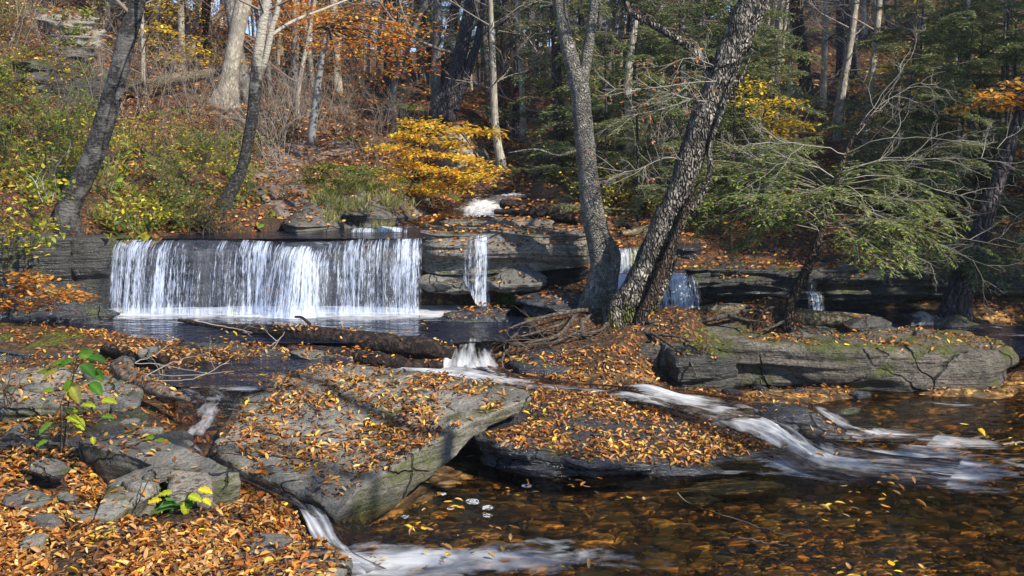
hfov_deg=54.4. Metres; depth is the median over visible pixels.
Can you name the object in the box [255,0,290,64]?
bare tree
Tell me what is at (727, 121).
hemlock
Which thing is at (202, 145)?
shrub
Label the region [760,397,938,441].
stream
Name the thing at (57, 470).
stone
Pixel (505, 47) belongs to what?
bare tree
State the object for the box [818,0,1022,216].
hemlock
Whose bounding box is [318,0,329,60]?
bare tree
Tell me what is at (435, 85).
bare tree
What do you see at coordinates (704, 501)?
rock
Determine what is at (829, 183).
shrub
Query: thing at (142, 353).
stone
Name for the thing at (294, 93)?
shrub
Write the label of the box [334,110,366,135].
shrub
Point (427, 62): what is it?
bare tree
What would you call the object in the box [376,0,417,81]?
bare tree
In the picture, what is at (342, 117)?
shrub
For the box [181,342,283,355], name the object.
rock slab
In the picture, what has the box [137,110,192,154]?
shrub
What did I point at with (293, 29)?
bare tree
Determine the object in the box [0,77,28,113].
shrub
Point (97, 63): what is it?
shrub
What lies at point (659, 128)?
shrub
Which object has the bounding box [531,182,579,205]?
rock ledge
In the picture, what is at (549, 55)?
bare tree
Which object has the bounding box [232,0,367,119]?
tree
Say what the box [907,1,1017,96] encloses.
bare tree
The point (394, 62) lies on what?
bare tree
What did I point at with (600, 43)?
hemlock
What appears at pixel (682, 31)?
bare tree
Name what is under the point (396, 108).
shrub
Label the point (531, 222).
rock
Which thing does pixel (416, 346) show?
log
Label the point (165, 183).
shrub
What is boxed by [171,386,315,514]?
stream
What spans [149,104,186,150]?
shrub
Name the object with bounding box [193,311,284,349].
stick
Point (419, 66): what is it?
hemlock
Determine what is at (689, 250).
rock ledge
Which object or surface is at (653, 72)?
hemlock
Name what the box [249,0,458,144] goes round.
beech
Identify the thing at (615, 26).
bare tree
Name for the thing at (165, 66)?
shrub
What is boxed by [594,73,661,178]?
hemlock
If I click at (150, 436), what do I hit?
seedling
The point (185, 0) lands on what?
sky
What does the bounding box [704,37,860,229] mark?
hemlock
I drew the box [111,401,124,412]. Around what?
stone
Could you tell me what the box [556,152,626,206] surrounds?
shrub
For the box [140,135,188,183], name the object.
shrub
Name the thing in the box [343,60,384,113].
shrub
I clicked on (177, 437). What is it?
rock
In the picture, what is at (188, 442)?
stone
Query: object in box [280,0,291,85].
bare tree
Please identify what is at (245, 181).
shrub
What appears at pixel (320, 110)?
shrub
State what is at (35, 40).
shrub
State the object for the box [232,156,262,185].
shrub
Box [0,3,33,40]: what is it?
shrub
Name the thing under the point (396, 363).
log
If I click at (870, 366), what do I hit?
rock slab
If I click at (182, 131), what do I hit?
shrub
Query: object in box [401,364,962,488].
stream
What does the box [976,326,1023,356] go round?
pool
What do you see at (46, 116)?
shrub
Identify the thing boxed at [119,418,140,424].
stone
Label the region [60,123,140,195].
shrub
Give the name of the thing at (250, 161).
shrub
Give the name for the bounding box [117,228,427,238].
stream
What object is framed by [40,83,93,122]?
shrub
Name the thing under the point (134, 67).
shrub
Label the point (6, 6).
shrub
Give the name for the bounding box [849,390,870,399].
stone
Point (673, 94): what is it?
branch
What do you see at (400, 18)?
bare tree
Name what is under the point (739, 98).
hemlock
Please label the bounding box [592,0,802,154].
hemlock
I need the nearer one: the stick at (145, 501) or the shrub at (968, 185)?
the stick at (145, 501)
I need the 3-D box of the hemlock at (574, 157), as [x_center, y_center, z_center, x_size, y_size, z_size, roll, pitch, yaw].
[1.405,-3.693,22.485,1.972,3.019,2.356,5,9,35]
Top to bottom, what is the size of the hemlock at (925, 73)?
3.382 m
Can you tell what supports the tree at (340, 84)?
on the ground at (458, 470)
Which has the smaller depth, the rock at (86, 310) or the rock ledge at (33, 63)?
the rock at (86, 310)
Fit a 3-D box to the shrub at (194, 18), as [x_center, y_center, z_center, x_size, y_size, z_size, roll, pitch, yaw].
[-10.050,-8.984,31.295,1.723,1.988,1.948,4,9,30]
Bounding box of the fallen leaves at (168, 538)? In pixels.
[0,240,1023,575]
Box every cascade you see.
[296,499,383,571]
[353,226,407,231]
[901,311,941,325]
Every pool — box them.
[49,305,559,343]
[158,355,354,391]
[341,398,1020,575]
[683,306,1003,329]
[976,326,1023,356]
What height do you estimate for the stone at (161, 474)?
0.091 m
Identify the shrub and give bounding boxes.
[0,0,24,19]
[0,0,26,18]
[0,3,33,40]
[0,3,49,49]
[0,24,34,56]
[0,29,35,77]
[0,37,34,70]
[0,49,39,103]
[0,54,53,110]
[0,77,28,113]
[0,82,70,142]
[0,93,31,147]
[0,130,50,167]
[0,143,75,291]
[0,337,42,406]
[1,73,60,120]
[2,0,66,45]
[5,41,44,60]
[8,0,54,36]
[9,0,33,19]
[9,24,64,54]
[12,114,85,161]
[14,2,76,47]
[16,121,81,178]
[17,38,86,96]
[19,25,66,51]
[22,56,82,125]
[24,2,168,109]
[25,1,81,39]
[25,145,70,202]
[26,49,74,80]
[27,116,106,163]
[28,36,73,55]
[29,101,78,133]
[36,137,110,185]
[37,155,69,179]
[38,79,96,112]
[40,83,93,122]
[47,70,104,120]
[50,103,128,149]
[50,132,82,165]
[51,113,91,151]
[55,113,90,148]
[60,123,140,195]
[62,103,136,163]
[71,45,110,80]
[82,95,98,118]
[84,19,150,107]
[86,188,177,228]
[87,0,122,38]
[91,52,145,117]
[93,0,123,39]
[98,67,157,132]
[104,24,198,121]
[108,45,162,77]
[112,98,145,136]
[114,113,155,144]
[123,76,161,118]
[125,145,185,190]
[131,133,178,159]
[132,16,198,73]
[132,28,235,123]
[134,16,191,106]
[134,115,176,146]
[135,45,185,99]
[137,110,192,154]
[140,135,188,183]
[144,96,194,136]
[146,160,219,206]
[147,154,224,199]
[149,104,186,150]
[160,22,208,92]
[160,60,245,162]
[160,126,233,189]
[160,183,248,234]
[161,45,235,120]
[168,108,208,142]
[168,174,220,219]
[174,0,200,32]
[175,126,221,161]
[177,127,209,153]
[179,43,272,114]
[182,127,240,163]
[189,67,262,136]
[191,112,226,134]
[192,1,255,59]
[192,94,244,135]
[197,57,330,177]
[201,57,316,163]
[204,122,229,144]
[205,47,318,163]
[209,43,249,91]
[211,129,233,160]
[215,138,266,173]
[222,124,273,161]
[222,160,289,196]
[227,113,294,161]
[227,146,238,162]
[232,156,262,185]
[240,31,315,134]
[244,26,290,85]
[245,64,325,153]
[253,154,318,199]
[262,68,296,114]
[263,118,288,142]
[267,131,291,158]
[270,52,337,127]
[275,77,291,96]
[278,74,311,116]
[282,46,356,132]
[285,144,359,197]
[290,162,392,193]
[295,76,344,132]
[302,51,331,89]
[307,44,372,122]
[311,70,409,185]
[321,87,347,122]
[328,51,375,100]
[330,38,382,95]
[331,101,363,133]
[332,83,381,116]
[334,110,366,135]
[336,99,367,125]
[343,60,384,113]
[348,108,395,152]
[351,87,418,169]
[353,160,422,216]
[364,124,437,193]
[375,75,421,123]
[376,85,409,133]
[381,91,413,125]
[394,93,446,145]
[528,144,545,178]
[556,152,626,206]
[599,134,651,199]
[600,158,636,211]
[626,118,724,226]
[627,149,665,206]
[629,102,691,196]
[634,113,678,149]
[641,106,691,177]
[642,109,683,173]
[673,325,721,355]
[700,124,794,207]
[737,119,779,153]
[766,129,811,170]
[781,191,809,208]
[783,66,842,129]
[784,74,821,119]
[807,155,836,184]
[808,158,852,212]
[819,74,883,133]
[828,120,901,215]
[830,118,883,162]
[831,134,861,183]
[857,93,892,133]
[882,134,943,195]
[883,132,940,194]
[888,188,946,229]
[898,113,968,169]
[919,131,945,168]
[931,154,991,191]
[945,176,988,201]
[985,115,1023,156]
[985,180,1019,208]
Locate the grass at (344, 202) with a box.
[0,52,418,232]
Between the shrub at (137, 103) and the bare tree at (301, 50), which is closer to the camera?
the shrub at (137, 103)
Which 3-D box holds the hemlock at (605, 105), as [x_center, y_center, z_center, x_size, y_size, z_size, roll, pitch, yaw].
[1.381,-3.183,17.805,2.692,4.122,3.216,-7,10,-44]
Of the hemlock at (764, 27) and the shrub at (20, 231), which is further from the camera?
the hemlock at (764, 27)
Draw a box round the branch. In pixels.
[588,24,737,194]
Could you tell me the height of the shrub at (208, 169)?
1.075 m
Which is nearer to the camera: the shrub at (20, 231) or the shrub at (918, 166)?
the shrub at (20, 231)
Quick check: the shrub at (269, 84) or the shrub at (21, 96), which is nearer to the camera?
the shrub at (21, 96)
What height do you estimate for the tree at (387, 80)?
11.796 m
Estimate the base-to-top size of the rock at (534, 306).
0.357 m
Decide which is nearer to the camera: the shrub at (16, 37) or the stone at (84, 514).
the stone at (84, 514)
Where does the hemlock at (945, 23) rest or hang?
on the ground at (458, 470)
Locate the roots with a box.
[460,308,783,377]
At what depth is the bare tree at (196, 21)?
32.09 m
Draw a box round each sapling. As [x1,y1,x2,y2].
[35,348,106,450]
[35,388,117,452]
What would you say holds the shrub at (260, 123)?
on the ground at (458, 470)
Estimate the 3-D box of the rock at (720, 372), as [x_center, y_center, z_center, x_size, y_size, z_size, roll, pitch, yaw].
[2.077,0.895,10.873,0.759,0.519,0.489,0,7,0]
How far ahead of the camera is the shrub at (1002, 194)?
16.83 m
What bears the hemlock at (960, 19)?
on the ground at (458, 470)
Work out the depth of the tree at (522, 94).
25.44 m
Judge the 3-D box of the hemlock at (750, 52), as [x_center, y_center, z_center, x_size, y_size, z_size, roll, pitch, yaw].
[4.961,-4.996,23.479,3.753,4.810,3.141,0,7,2]
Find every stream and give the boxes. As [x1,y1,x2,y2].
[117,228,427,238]
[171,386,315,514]
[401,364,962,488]
[621,383,770,418]
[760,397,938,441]
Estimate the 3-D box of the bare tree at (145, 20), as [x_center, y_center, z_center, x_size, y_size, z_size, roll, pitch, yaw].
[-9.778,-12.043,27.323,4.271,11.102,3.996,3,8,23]
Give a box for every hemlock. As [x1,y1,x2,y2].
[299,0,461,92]
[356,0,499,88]
[369,0,477,81]
[412,0,606,141]
[442,0,549,38]
[472,2,575,57]
[472,6,495,81]
[474,31,547,76]
[475,0,682,190]
[508,0,679,205]
[508,29,614,165]
[513,0,728,171]
[521,0,660,177]
[521,12,546,88]
[529,63,627,176]
[540,0,548,76]
[549,21,706,221]
[571,45,657,149]
[575,3,673,55]
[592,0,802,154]
[593,0,717,74]
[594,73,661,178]
[598,8,740,196]
[600,21,1023,330]
[609,0,787,186]
[617,0,770,74]
[629,0,824,211]
[633,16,678,152]
[635,23,785,188]
[638,0,858,194]
[641,7,841,187]
[650,5,802,152]
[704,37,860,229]
[714,50,783,161]
[813,0,860,14]
[818,0,992,157]
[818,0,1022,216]
[819,0,975,159]
[846,0,1023,171]
[847,7,1023,215]
[859,50,1012,230]
[862,0,1002,141]
[864,0,1023,200]
[870,0,1023,164]
[872,89,1023,319]
[879,15,977,139]
[881,27,1023,221]
[886,0,1023,147]
[887,15,1023,204]
[894,0,1023,186]
[902,18,1002,136]
[980,9,1023,120]
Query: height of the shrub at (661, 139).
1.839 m
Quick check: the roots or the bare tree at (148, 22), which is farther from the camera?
the bare tree at (148, 22)
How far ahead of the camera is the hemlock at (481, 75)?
63.24 m
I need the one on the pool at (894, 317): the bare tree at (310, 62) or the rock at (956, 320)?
the rock at (956, 320)
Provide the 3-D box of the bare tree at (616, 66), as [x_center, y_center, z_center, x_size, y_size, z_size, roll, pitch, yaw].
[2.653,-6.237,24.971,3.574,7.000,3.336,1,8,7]
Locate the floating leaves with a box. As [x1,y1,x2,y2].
[101,310,1023,575]
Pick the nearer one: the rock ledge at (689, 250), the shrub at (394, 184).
the rock ledge at (689, 250)
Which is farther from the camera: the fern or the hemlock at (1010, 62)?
the hemlock at (1010, 62)
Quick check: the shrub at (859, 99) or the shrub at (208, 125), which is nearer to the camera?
the shrub at (208, 125)
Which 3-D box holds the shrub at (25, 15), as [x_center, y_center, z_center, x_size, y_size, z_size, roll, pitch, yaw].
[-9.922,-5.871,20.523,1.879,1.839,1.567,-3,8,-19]
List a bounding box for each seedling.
[50,494,62,503]
[142,433,170,442]
[146,486,212,513]
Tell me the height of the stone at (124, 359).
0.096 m
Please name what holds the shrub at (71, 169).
on the ground at (458, 470)
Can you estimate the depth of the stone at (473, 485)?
7.86 m
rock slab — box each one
[0,348,79,361]
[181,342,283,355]
[210,365,530,549]
[473,390,819,487]
[639,319,1018,393]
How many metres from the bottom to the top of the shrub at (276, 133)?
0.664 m
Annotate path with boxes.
[244,140,364,218]
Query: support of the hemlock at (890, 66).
on the ground at (458, 470)
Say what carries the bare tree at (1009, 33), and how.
on the ground at (458, 470)
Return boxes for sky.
[174,0,729,52]
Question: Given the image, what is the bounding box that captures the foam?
[403,485,530,517]
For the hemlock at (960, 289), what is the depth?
12.58 m
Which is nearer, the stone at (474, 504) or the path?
the stone at (474, 504)
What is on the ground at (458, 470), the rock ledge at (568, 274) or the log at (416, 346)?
the rock ledge at (568, 274)
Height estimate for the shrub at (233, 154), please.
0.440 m
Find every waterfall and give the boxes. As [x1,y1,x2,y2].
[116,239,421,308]
[439,193,538,217]
[441,338,515,378]
[463,235,486,305]
[617,248,698,309]
[810,292,822,310]
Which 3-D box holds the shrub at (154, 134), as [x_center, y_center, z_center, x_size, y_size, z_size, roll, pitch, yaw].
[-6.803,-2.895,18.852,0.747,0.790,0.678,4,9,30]
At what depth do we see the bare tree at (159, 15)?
26.82 m
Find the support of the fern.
on the ground at (458, 470)
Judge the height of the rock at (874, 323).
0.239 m
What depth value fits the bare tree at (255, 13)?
31.98 m
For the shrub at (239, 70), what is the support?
on the ground at (458, 470)
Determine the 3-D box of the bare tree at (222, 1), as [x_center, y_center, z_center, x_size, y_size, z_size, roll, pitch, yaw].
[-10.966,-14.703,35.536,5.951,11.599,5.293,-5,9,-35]
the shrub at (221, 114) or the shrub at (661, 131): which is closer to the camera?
the shrub at (221, 114)
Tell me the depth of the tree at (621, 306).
11.42 m
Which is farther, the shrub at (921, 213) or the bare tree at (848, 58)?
the bare tree at (848, 58)
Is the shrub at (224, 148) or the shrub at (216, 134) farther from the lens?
the shrub at (216, 134)
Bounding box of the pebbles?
[344,394,1023,575]
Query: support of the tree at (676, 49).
on the ground at (458, 470)
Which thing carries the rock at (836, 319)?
on the rock slab at (870, 366)
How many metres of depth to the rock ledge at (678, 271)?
13.54 m
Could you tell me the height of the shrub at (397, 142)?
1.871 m
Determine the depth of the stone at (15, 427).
7.58 m
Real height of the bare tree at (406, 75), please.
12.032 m
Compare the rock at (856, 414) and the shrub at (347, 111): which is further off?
the shrub at (347, 111)
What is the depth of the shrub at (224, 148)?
18.79 m
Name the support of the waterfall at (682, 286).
on the pool at (894, 317)
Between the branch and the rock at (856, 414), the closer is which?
the rock at (856, 414)
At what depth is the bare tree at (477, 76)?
63.49 m
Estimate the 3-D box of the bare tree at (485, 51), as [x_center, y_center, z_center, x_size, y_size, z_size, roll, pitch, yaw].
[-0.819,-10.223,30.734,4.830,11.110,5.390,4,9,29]
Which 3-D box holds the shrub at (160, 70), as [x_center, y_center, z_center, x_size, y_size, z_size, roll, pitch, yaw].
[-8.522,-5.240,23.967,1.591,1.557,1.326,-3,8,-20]
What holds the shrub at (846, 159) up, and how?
on the ground at (458, 470)
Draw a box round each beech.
[135,20,246,72]
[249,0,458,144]
[362,115,519,204]
[463,77,567,110]
[729,74,820,153]
[933,77,1023,117]
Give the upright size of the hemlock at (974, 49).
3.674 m
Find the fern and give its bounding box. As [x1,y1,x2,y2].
[150,498,193,515]
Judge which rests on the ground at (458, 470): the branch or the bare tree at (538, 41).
the bare tree at (538, 41)
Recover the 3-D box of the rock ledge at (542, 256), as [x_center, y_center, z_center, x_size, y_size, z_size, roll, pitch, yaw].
[-0.063,-0.569,13.991,2.428,0.575,2.144,0,7,0]
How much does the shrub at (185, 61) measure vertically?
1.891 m
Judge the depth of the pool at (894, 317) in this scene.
13.10 m
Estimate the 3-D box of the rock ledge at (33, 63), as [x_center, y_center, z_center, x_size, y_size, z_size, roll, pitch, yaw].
[-9.579,-4.287,21.342,1.988,1.290,4.662,0,7,0]
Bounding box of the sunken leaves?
[355,396,1023,575]
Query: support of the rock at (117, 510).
on the ground at (458, 470)
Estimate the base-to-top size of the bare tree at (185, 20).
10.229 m
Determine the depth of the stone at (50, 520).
5.79 m
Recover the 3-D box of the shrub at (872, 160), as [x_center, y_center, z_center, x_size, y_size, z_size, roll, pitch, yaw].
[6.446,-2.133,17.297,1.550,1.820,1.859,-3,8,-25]
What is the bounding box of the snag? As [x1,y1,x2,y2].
[623,20,637,152]
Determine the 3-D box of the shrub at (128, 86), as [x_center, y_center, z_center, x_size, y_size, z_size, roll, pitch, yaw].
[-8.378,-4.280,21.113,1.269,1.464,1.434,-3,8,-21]
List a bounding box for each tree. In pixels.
[27,0,168,235]
[55,0,213,95]
[60,1,112,31]
[114,0,251,108]
[126,0,347,210]
[139,0,217,47]
[144,0,214,62]
[146,0,152,32]
[161,0,169,10]
[161,0,220,61]
[171,0,234,71]
[187,0,225,53]
[189,0,330,95]
[191,0,224,69]
[193,0,258,29]
[193,1,199,27]
[221,0,227,28]
[224,0,249,103]
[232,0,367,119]
[245,0,324,92]
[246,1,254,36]
[250,0,338,113]
[251,0,341,86]
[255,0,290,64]
[269,0,336,87]
[272,2,308,77]
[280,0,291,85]
[291,0,393,70]
[300,0,372,93]
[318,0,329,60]
[328,7,375,66]
[335,0,546,123]
[338,0,383,72]
[346,0,483,109]
[354,0,383,71]
[355,0,361,68]
[373,0,421,67]
[374,1,426,79]
[376,0,383,78]
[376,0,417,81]
[377,0,445,73]
[390,2,395,75]
[391,1,444,79]
[394,0,412,57]
[403,0,462,88]
[425,0,571,165]
[426,1,429,85]
[430,0,441,107]
[441,0,521,86]
[443,0,491,126]
[444,0,635,182]
[447,0,500,95]
[453,0,550,137]
[461,1,493,82]
[470,32,474,89]
[487,0,569,74]
[498,0,570,144]
[508,0,620,310]
[517,0,688,158]
[522,0,577,105]
[526,0,535,113]
[533,2,675,150]
[535,10,550,94]
[541,0,916,327]
[544,0,678,147]
[546,0,677,164]
[574,3,695,160]
[578,0,677,141]
[609,0,726,134]
[633,175,710,325]
[642,0,720,120]
[651,0,729,118]
[705,0,845,103]
[737,0,850,123]
[745,0,797,109]
[777,0,938,140]
[777,3,867,101]
[781,0,835,60]
[786,2,832,39]
[789,0,829,102]
[799,0,908,121]
[808,0,975,151]
[814,0,892,107]
[834,0,860,78]
[861,0,867,37]
[867,0,1023,173]
[883,0,891,26]
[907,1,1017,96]
[912,0,1009,90]
[983,0,1023,81]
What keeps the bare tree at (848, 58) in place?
on the ground at (458, 470)
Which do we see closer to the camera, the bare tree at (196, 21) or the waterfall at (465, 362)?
the waterfall at (465, 362)
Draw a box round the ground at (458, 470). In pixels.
[0,0,1023,575]
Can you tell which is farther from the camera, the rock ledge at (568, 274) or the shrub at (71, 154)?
the shrub at (71, 154)
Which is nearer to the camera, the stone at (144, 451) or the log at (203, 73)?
the stone at (144, 451)
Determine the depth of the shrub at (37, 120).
17.14 m
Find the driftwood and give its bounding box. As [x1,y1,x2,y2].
[110,361,190,401]
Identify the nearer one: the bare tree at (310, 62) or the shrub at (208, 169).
the shrub at (208, 169)
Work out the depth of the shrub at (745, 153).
16.37 m
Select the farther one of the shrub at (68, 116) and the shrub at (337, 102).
the shrub at (337, 102)
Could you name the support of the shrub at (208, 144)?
on the ground at (458, 470)
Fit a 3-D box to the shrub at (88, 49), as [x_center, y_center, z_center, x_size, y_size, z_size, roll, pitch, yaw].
[-8.642,-4.772,20.865,2.166,2.498,2.448,7,10,42]
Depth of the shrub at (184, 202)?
14.42 m
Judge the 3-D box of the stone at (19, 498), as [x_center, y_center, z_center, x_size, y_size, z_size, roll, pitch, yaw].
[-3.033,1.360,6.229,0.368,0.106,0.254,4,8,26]
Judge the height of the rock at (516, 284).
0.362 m
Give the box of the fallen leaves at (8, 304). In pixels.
[0,266,99,314]
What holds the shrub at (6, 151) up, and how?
on the ground at (458, 470)
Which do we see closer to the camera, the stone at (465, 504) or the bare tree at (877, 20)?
the stone at (465, 504)
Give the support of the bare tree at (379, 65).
on the ground at (458, 470)
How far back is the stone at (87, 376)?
8.67 m
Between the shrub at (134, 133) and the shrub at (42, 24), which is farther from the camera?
the shrub at (42, 24)
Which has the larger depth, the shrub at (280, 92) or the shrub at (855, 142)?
the shrub at (280, 92)
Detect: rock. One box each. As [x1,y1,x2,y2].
[0,294,119,323]
[0,367,143,421]
[0,408,152,450]
[4,429,26,440]
[35,14,98,35]
[39,40,97,62]
[51,29,106,47]
[78,435,240,507]
[94,465,166,523]
[102,524,352,575]
[149,430,196,452]
[167,470,213,512]
[289,349,352,360]
[418,273,493,294]
[438,306,510,321]
[439,216,553,226]
[486,266,547,294]
[506,348,569,374]
[514,288,583,316]
[544,300,576,312]
[664,344,737,391]
[679,479,784,498]
[679,494,722,510]
[705,303,881,327]
[753,403,851,456]
[823,406,877,437]
[843,315,894,332]
[933,314,978,334]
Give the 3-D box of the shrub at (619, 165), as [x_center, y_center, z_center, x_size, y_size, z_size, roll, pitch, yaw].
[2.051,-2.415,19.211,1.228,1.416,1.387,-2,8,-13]
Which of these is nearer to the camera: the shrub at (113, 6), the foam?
the foam
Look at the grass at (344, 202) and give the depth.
15.55 m
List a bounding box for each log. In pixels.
[100,344,169,363]
[124,66,221,94]
[178,316,454,360]
[259,108,295,129]
[286,345,443,370]
[494,208,640,228]
[499,199,612,218]
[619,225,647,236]
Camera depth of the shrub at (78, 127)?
16.62 m
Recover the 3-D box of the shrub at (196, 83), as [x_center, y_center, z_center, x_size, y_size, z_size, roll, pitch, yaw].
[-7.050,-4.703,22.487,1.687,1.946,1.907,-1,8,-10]
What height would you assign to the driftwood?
0.195 m
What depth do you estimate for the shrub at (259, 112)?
20.20 m
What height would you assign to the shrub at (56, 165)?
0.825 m
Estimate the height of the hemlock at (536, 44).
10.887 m
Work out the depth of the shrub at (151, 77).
21.99 m
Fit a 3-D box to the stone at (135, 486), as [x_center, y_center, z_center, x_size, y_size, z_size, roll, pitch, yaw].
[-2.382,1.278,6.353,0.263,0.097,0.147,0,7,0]
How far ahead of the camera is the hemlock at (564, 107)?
21.02 m
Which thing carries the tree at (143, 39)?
on the ground at (458, 470)
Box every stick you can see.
[108,338,231,380]
[131,468,174,516]
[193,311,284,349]
[676,492,788,545]
[983,437,1023,445]
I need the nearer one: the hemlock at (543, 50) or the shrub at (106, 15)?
the shrub at (106, 15)
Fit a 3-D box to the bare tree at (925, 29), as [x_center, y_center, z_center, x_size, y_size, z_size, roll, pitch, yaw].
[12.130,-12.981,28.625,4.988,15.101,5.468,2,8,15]
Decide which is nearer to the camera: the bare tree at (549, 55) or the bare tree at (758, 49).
the bare tree at (758, 49)
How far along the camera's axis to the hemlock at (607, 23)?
48.17 m
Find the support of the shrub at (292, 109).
on the ground at (458, 470)
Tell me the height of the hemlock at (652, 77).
3.463 m
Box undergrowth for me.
[0,2,276,253]
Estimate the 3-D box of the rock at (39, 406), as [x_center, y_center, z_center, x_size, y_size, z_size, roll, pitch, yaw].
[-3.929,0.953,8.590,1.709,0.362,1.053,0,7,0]
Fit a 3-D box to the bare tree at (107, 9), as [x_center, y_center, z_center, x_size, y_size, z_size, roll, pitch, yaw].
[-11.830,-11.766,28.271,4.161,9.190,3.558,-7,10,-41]
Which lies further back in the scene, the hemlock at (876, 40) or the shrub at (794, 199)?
the hemlock at (876, 40)
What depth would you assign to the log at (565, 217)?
15.61 m
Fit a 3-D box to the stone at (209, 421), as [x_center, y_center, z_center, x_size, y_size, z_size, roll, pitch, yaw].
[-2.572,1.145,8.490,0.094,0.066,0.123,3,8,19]
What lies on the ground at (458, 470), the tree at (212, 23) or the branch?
the tree at (212, 23)
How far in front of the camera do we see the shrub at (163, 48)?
26.12 m
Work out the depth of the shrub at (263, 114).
19.44 m
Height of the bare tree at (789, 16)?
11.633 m
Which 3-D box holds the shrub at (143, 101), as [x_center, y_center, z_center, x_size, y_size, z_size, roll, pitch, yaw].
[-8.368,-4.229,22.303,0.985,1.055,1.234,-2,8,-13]
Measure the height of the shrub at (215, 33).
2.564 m
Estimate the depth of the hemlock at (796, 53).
18.21 m
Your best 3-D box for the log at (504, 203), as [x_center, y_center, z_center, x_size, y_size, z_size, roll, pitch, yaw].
[0.703,-1.267,16.236,1.901,0.343,0.292,3,8,19]
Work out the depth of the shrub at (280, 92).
27.10 m
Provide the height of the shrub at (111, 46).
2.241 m
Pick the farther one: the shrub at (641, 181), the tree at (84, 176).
the shrub at (641, 181)
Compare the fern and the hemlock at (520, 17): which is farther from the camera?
the hemlock at (520, 17)
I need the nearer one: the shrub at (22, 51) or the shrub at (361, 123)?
the shrub at (22, 51)
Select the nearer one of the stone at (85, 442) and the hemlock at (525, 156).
the stone at (85, 442)
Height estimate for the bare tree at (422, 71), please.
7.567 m
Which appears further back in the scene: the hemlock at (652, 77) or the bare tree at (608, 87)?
the bare tree at (608, 87)
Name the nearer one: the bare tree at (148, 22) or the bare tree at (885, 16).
the bare tree at (148, 22)
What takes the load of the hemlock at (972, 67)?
on the ground at (458, 470)
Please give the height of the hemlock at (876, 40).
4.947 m
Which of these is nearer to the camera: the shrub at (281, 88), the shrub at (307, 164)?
the shrub at (307, 164)
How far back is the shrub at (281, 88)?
29.12 m
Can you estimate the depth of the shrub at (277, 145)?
20.93 m
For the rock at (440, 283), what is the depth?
13.06 m
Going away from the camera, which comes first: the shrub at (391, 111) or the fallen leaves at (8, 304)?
the fallen leaves at (8, 304)
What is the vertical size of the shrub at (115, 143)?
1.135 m
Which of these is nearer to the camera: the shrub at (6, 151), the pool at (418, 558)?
the pool at (418, 558)
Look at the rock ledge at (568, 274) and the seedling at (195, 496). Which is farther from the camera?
the rock ledge at (568, 274)
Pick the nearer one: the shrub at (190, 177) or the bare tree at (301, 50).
the shrub at (190, 177)
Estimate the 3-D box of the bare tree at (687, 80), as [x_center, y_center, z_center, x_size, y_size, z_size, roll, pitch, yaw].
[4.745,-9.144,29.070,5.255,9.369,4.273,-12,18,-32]
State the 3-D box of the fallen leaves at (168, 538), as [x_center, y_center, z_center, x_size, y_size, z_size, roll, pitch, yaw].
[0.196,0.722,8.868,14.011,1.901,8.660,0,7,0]
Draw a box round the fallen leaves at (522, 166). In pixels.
[0,0,1023,322]
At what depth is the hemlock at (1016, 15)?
17.38 m
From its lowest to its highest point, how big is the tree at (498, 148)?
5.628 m
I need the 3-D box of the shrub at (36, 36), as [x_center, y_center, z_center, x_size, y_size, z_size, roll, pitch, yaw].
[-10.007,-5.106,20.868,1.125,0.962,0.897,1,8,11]
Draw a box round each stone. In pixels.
[2,490,52,509]
[10,423,31,429]
[18,533,48,550]
[21,383,44,393]
[25,513,61,529]
[29,458,70,482]
[56,492,77,504]
[70,509,96,520]
[80,438,97,447]
[82,372,98,380]
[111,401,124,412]
[114,356,134,365]
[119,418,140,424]
[120,480,159,496]
[135,427,164,435]
[137,346,159,358]
[140,448,152,455]
[143,465,172,482]
[182,439,193,445]
[197,502,216,508]
[203,418,216,424]
[216,444,235,454]
[242,404,261,414]
[435,494,453,505]
[454,500,469,511]
[464,498,480,506]
[469,483,481,491]
[721,388,742,396]
[751,385,766,391]
[795,387,806,390]
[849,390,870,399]
[894,401,910,413]
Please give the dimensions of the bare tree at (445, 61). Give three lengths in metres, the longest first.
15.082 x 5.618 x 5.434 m
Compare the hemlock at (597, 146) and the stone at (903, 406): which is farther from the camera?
the hemlock at (597, 146)
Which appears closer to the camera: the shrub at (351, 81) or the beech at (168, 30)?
the beech at (168, 30)
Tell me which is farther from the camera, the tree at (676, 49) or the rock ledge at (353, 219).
the tree at (676, 49)
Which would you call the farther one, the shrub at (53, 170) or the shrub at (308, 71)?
the shrub at (308, 71)
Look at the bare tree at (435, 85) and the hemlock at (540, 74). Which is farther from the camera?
the hemlock at (540, 74)
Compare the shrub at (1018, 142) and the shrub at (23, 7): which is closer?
the shrub at (1018, 142)
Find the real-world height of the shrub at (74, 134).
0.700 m
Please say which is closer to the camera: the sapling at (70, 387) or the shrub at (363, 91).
the sapling at (70, 387)
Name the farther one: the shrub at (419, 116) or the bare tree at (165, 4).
the bare tree at (165, 4)
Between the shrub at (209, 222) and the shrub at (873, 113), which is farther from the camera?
the shrub at (873, 113)
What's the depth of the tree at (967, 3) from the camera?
18.66 m
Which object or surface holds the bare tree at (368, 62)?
on the ground at (458, 470)
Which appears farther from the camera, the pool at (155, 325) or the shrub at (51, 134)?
the shrub at (51, 134)
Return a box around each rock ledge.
[0,229,129,308]
[6,55,145,109]
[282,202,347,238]
[337,190,432,228]
[420,223,589,275]
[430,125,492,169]
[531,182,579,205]
[541,266,588,281]
[619,265,687,308]
[676,243,703,258]
[677,260,1023,306]

